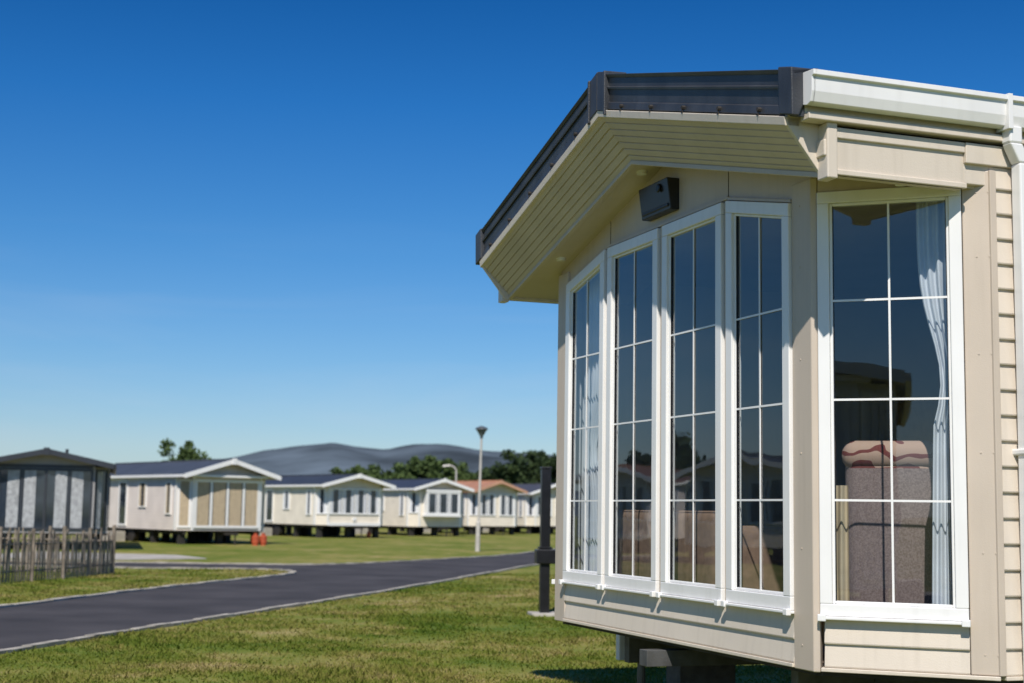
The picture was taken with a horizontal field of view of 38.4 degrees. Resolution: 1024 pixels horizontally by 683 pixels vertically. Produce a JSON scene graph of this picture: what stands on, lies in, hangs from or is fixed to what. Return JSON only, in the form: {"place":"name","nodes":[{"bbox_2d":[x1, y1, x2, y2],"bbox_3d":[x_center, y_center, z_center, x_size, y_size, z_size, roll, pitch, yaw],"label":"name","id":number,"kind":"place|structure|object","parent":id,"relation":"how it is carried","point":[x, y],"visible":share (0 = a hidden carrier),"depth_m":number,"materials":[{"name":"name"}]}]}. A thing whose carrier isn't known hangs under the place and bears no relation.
{"place":"outdoors","nodes":[
{"label":"outdoors","id":0,"kind":"place"},
{"bbox_2d":[0,552,535,648],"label":"road","id":1,"kind":"structure","parent":0,"point":[41,622],"depth_m":23.23,"materials":[{"name":"grey asphalt"}]},
{"bbox_2d":[226,443,556,474],"bbox_3d":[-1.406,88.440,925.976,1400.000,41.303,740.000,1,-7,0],"label":"hills","id":2,"kind":"structure","parent":0,"point":[324,458],"depth_m":726.73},
{"bbox_2d":[0,527,790,682],"bbox_3d":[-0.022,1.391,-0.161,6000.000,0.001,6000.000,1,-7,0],"label":"ground","id":3,"kind":"structure","parent":0,"point":[312,548],"depth_m":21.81,"materials":[{"name":"green plant"}]},
{"bbox_2d":[0,525,115,582],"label":"picket fence","id":4,"kind":"object","parent":3,"relation":"on","point":[88,563],"visible":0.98,"depth_m":28.14,"materials":[{"name":"wood"}]},
{"bbox_2d":[0,447,116,550],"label":"park caravan","id":5,"kind":"object","parent":3,"relation":"on","point":[45,488],"visible":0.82,"depth_m":45.76,"materials":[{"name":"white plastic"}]},
{"bbox_2d":[0,470,105,527],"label":"window glass","id":6,"kind":"structure","parent":5,"relation":"in","point":[40,475],"depth_m":45.72,"materials":[{"name":"grey glass"}]},
{"bbox_2d":[0,464,110,529],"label":"window frames","id":7,"kind":"structure","parent":5,"relation":"in","point":[40,467],"depth_m":45.84,"materials":[{"name":"grey plastic"}]},
{"bbox_2d":[2,551,205,559],"bbox_3d":[-11.196,5.933,40.566,5.800,0.050,5.600,1,-7,0],"label":"concrete pad","id":8,"kind":"object","parent":3,"relation":"on","point":[121,556],"visible":0.47,"depth_m":39.91,"materials":[{"name":"grey concrete"}]},
{"bbox_2d":[81,458,281,544],"bbox_3d":[-14.060,6.422,59.613,4.680,3.340,11.550,6,-8,-38],"label":"park caravan","id":9,"kind":"object","parent":3,"relation":"on","point":[221,501],"visible":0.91,"depth_m":56.37,"materials":[{"name":"white plastic"}]},
{"bbox_2d":[119,481,255,525],"bbox_3d":[-13.165,6.499,58.876,3.740,1.735,7.545,6,-8,-38],"label":"window glass","id":10,"kind":"structure","parent":9,"relation":"in","point":[122,502],"depth_m":56.33,"materials":[{"name":"grey glass"}]},
{"bbox_2d":[117,474,268,527],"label":"window frames","id":11,"kind":"structure","parent":9,"relation":"in","point":[198,475],"depth_m":55.86,"materials":[{"name":"white plastic"}]},
{"bbox_2d":[157,438,210,460],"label":"deciduous tree","id":12,"kind":"object","parent":3,"relation":"on","point":[188,453],"visible":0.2,"depth_m":94.51,"materials":[{"name":"green plant"}]},
{"bbox_2d":[251,533,258,545],"bbox_3d":[-9.619,7.416,55.095,0.288,0.464,0.288,1,-7,0],"label":"gas bottle","id":13,"kind":"object","parent":3,"relation":"on","point":[255,539],"visible":1,"depth_m":54.98,"materials":[{"name":"orange metal"}]},
{"bbox_2d":[259,533,266,545],"bbox_3d":[-9.380,7.454,55.393,0.288,0.464,0.288,1,-7,0],"label":"gas bottle","id":14,"kind":"object","parent":3,"relation":"on","point":[263,539],"visible":1,"depth_m":55.28,"materials":[{"name":"orange metal"}]},
{"bbox_2d":[0,551,538,653],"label":"kerb","id":15,"kind":"structure","parent":3,"relation":"on","point":[97,635],"depth_m":23.44,"materials":[{"name":"concrete"}]},
{"bbox_2d":[259,473,395,537],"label":"park caravan","id":16,"kind":"object","parent":3,"relation":"on","point":[325,505],"visible":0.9,"depth_m":72.99,"materials":[{"name":"white plastic"}]},
{"bbox_2d":[265,488,382,525],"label":"window frames","id":17,"kind":"structure","parent":16,"relation":"in","point":[353,519],"depth_m":72.52,"materials":[{"name":"white plastic"}]},
{"bbox_2d":[266,489,381,519],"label":"window glass","id":18,"kind":"structure","parent":16,"relation":"in","point":[336,492],"depth_m":72.70,"materials":[{"name":"grey glass"}]},
{"bbox_2d":[329,466,343,473],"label":"deciduous tree","id":19,"kind":"object","parent":3,"relation":"on","point":[337,470],"visible":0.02,"depth_m":130.53,"materials":[{"name":"green plant"}]},
{"bbox_2d":[342,464,374,477],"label":"deciduous tree","id":20,"kind":"object","parent":3,"relation":"on","point":[357,468],"visible":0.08,"depth_m":126.65,"materials":[{"name":"green plant"}]},
{"bbox_2d":[367,463,395,477],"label":"deciduous tree","id":21,"kind":"object","parent":3,"relation":"on","point":[373,469],"visible":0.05,"depth_m":132.10,"materials":[{"name":"green plant"}]},
{"bbox_2d":[373,462,416,479],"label":"deciduous tree","id":22,"kind":"object","parent":3,"relation":"on","point":[400,470],"visible":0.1,"depth_m":126.05,"materials":[{"name":"green plant"}]},
{"bbox_2d":[355,478,474,536],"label":"park caravan","id":23,"kind":"object","parent":3,"relation":"on","point":[413,507],"visible":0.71,"depth_m":81.47,"materials":[{"name":"white plastic"}]},
{"bbox_2d":[383,490,461,516],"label":"window frames","id":24,"kind":"structure","parent":23,"relation":"in","point":[426,492],"depth_m":81.00,"materials":[{"name":"white plastic"}]},
{"bbox_2d":[401,493,457,514],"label":"window glass","id":25,"kind":"structure","parent":23,"relation":"in","point":[432,497],"depth_m":81.18,"materials":[{"name":"grey glass"}]},
{"bbox_2d":[405,454,436,478],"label":"deciduous tree","id":26,"kind":"object","parent":3,"relation":"on","point":[417,468],"visible":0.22,"depth_m":129.76,"materials":[{"name":"green plant"}]},
{"bbox_2d":[425,458,463,480],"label":"deciduous tree","id":27,"kind":"object","parent":3,"relation":"on","point":[439,469],"visible":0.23,"depth_m":126.38,"materials":[{"name":"green plant"}]},
{"bbox_2d":[443,464,456,482],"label":"street lamp","id":28,"kind":"object","parent":3,"relation":"on","point":[455,471],"visible":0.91,"depth_m":87.65,"materials":[{"name":"metal"}]},
{"bbox_2d":[453,461,471,479],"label":"deciduous tree","id":29,"kind":"object","parent":3,"relation":"on","point":[462,470],"visible":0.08,"depth_m":131.49,"materials":[{"name":"green plant"}]},
{"bbox_2d":[400,479,527,534],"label":"park caravan","id":30,"kind":"object","parent":3,"relation":"on","point":[498,507],"visible":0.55,"depth_m":89.44,"materials":[{"name":"plastic"}]},
{"bbox_2d":[462,494,511,514],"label":"window glass","id":31,"kind":"structure","parent":30,"relation":"in","point":[483,496],"depth_m":89.25,"materials":[{"name":"grey glass"}]},
{"bbox_2d":[462,493,516,515],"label":"window frames","id":32,"kind":"structure","parent":30,"relation":"in","point":[470,493],"depth_m":89.38,"materials":[{"name":"white plastic"}]},
{"bbox_2d":[463,470,478,480],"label":"deciduous tree","id":33,"kind":"object","parent":3,"relation":"on","point":[470,477],"visible":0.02,"depth_m":129.02,"materials":[{"name":"green plant"}]},
{"bbox_2d":[475,426,487,551],"bbox_3d":[-1.113,5.206,52.045,0.478,4.421,0.478,1,-7,0],"label":"street lamp","id":34,"kind":"object","parent":3,"relation":"on","point":[481,430],"visible":1,"depth_m":52.00,"materials":[{"name":"metal"}]},
{"bbox_2d":[473,467,500,480],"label":"deciduous tree","id":35,"kind":"object","parent":3,"relation":"on","point":[485,469],"visible":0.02,"depth_m":124.91,"materials":[{"name":"green plant"}]},
{"bbox_2d":[483,449,532,483],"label":"deciduous tree","id":36,"kind":"object","parent":3,"relation":"on","point":[514,472],"visible":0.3,"depth_m":122.76,"materials":[{"name":"green plant"}]},
{"bbox_2d":[463,482,555,533],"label":"park caravan","id":37,"kind":"object","parent":3,"relation":"on","point":[528,511],"visible":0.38,"depth_m":96.28,"materials":[{"name":"white plastic"}]},
{"bbox_2d":[520,497,539,515],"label":"window glass","id":38,"kind":"structure","parent":37,"relation":"in","point":[530,502],"depth_m":95.89,"materials":[{"name":"grey glass"}]},
{"bbox_2d":[518,496,551,516],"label":"window frames","id":39,"kind":"structure","parent":37,"relation":"in","point":[527,496],"depth_m":95.90,"materials":[{"name":"white plastic"}]},
{"bbox_2d":[509,450,547,483],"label":"deciduous tree","id":40,"kind":"object","parent":3,"relation":"on","point":[535,461],"visible":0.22,"depth_m":125.87,"materials":[{"name":"green plant"}]},
{"bbox_2d":[527,467,554,615],"bbox_3d":[0.666,2.782,20.330,0.820,2.080,0.470,2,-7,-8],"label":"black metal post","id":41,"kind":"object","parent":3,"relation":"on","point":[544,555],"visible":0.79,"depth_m":20.25,"materials":[{"name":"metal"}]},
{"bbox_2d":[525,453,556,529],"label":"deciduous tree","id":42,"kind":"object","parent":3,"relation":"on","point":[549,462],"visible":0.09,"depth_m":121.97,"materials":[{"name":"green plant"}]},
{"bbox_2d":[476,67,1023,682],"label":"static caravan","id":43,"kind":"object","parent":3,"relation":"on","point":[788,301],"visible":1,"depth_m":7.65,"materials":[{"name":"white plastic"}]},
{"bbox_2d":[558,250,606,589],"bbox_3d":[0.475,0.510,9.532,0.086,2.136,0.656,3,-7,-20],"label":"bay window frame","id":44,"kind":"structure","parent":43,"relation":"in","point":[594,579],"depth_m":9.55,"materials":[{"name":"white plastic"}]},
{"bbox_2d":[600,228,660,596],"bbox_3d":[0.726,0.433,8.846,0.086,2.139,0.746,3,-7,-20],"label":"bay window frame","id":45,"kind":"structure","parent":43,"relation":"in","point":[649,586],"depth_m":8.84,"materials":[{"name":"white plastic"}]},
{"bbox_2d":[656,202,724,605],"bbox_3d":[0.996,0.352,8.111,0.086,2.139,0.741,3,-7,-20],"label":"bay window frame","id":46,"kind":"structure","parent":43,"relation":"in","point":[676,589],"depth_m":8.07,"materials":[{"name":"white plastic"}]},
{"bbox_2d":[721,201,793,615],"bbox_3d":[1.247,0.278,7.424,0.086,2.137,0.661,3,-7,-20],"label":"bay window frame","id":47,"kind":"structure","parent":43,"relation":"in","point":[750,598],"depth_m":7.42,"materials":[{"name":"white plastic"}]},
{"bbox_2d":[817,186,970,626],"bbox_3d":[1.758,0.283,6.822,0.678,2.024,0.086,-2,-7,21],"label":"corner window frame","id":48,"kind":"structure","parent":43,"relation":"in","point":[958,613],"depth_m":6.80,"materials":[{"name":"white plastic"}]},
{"bbox_2d":[0,0,1023,463],"label":"sky","id":49,"kind":"structure","parent":0,"point":[230,228],"materials":[{"name":"blue"}]}
]}

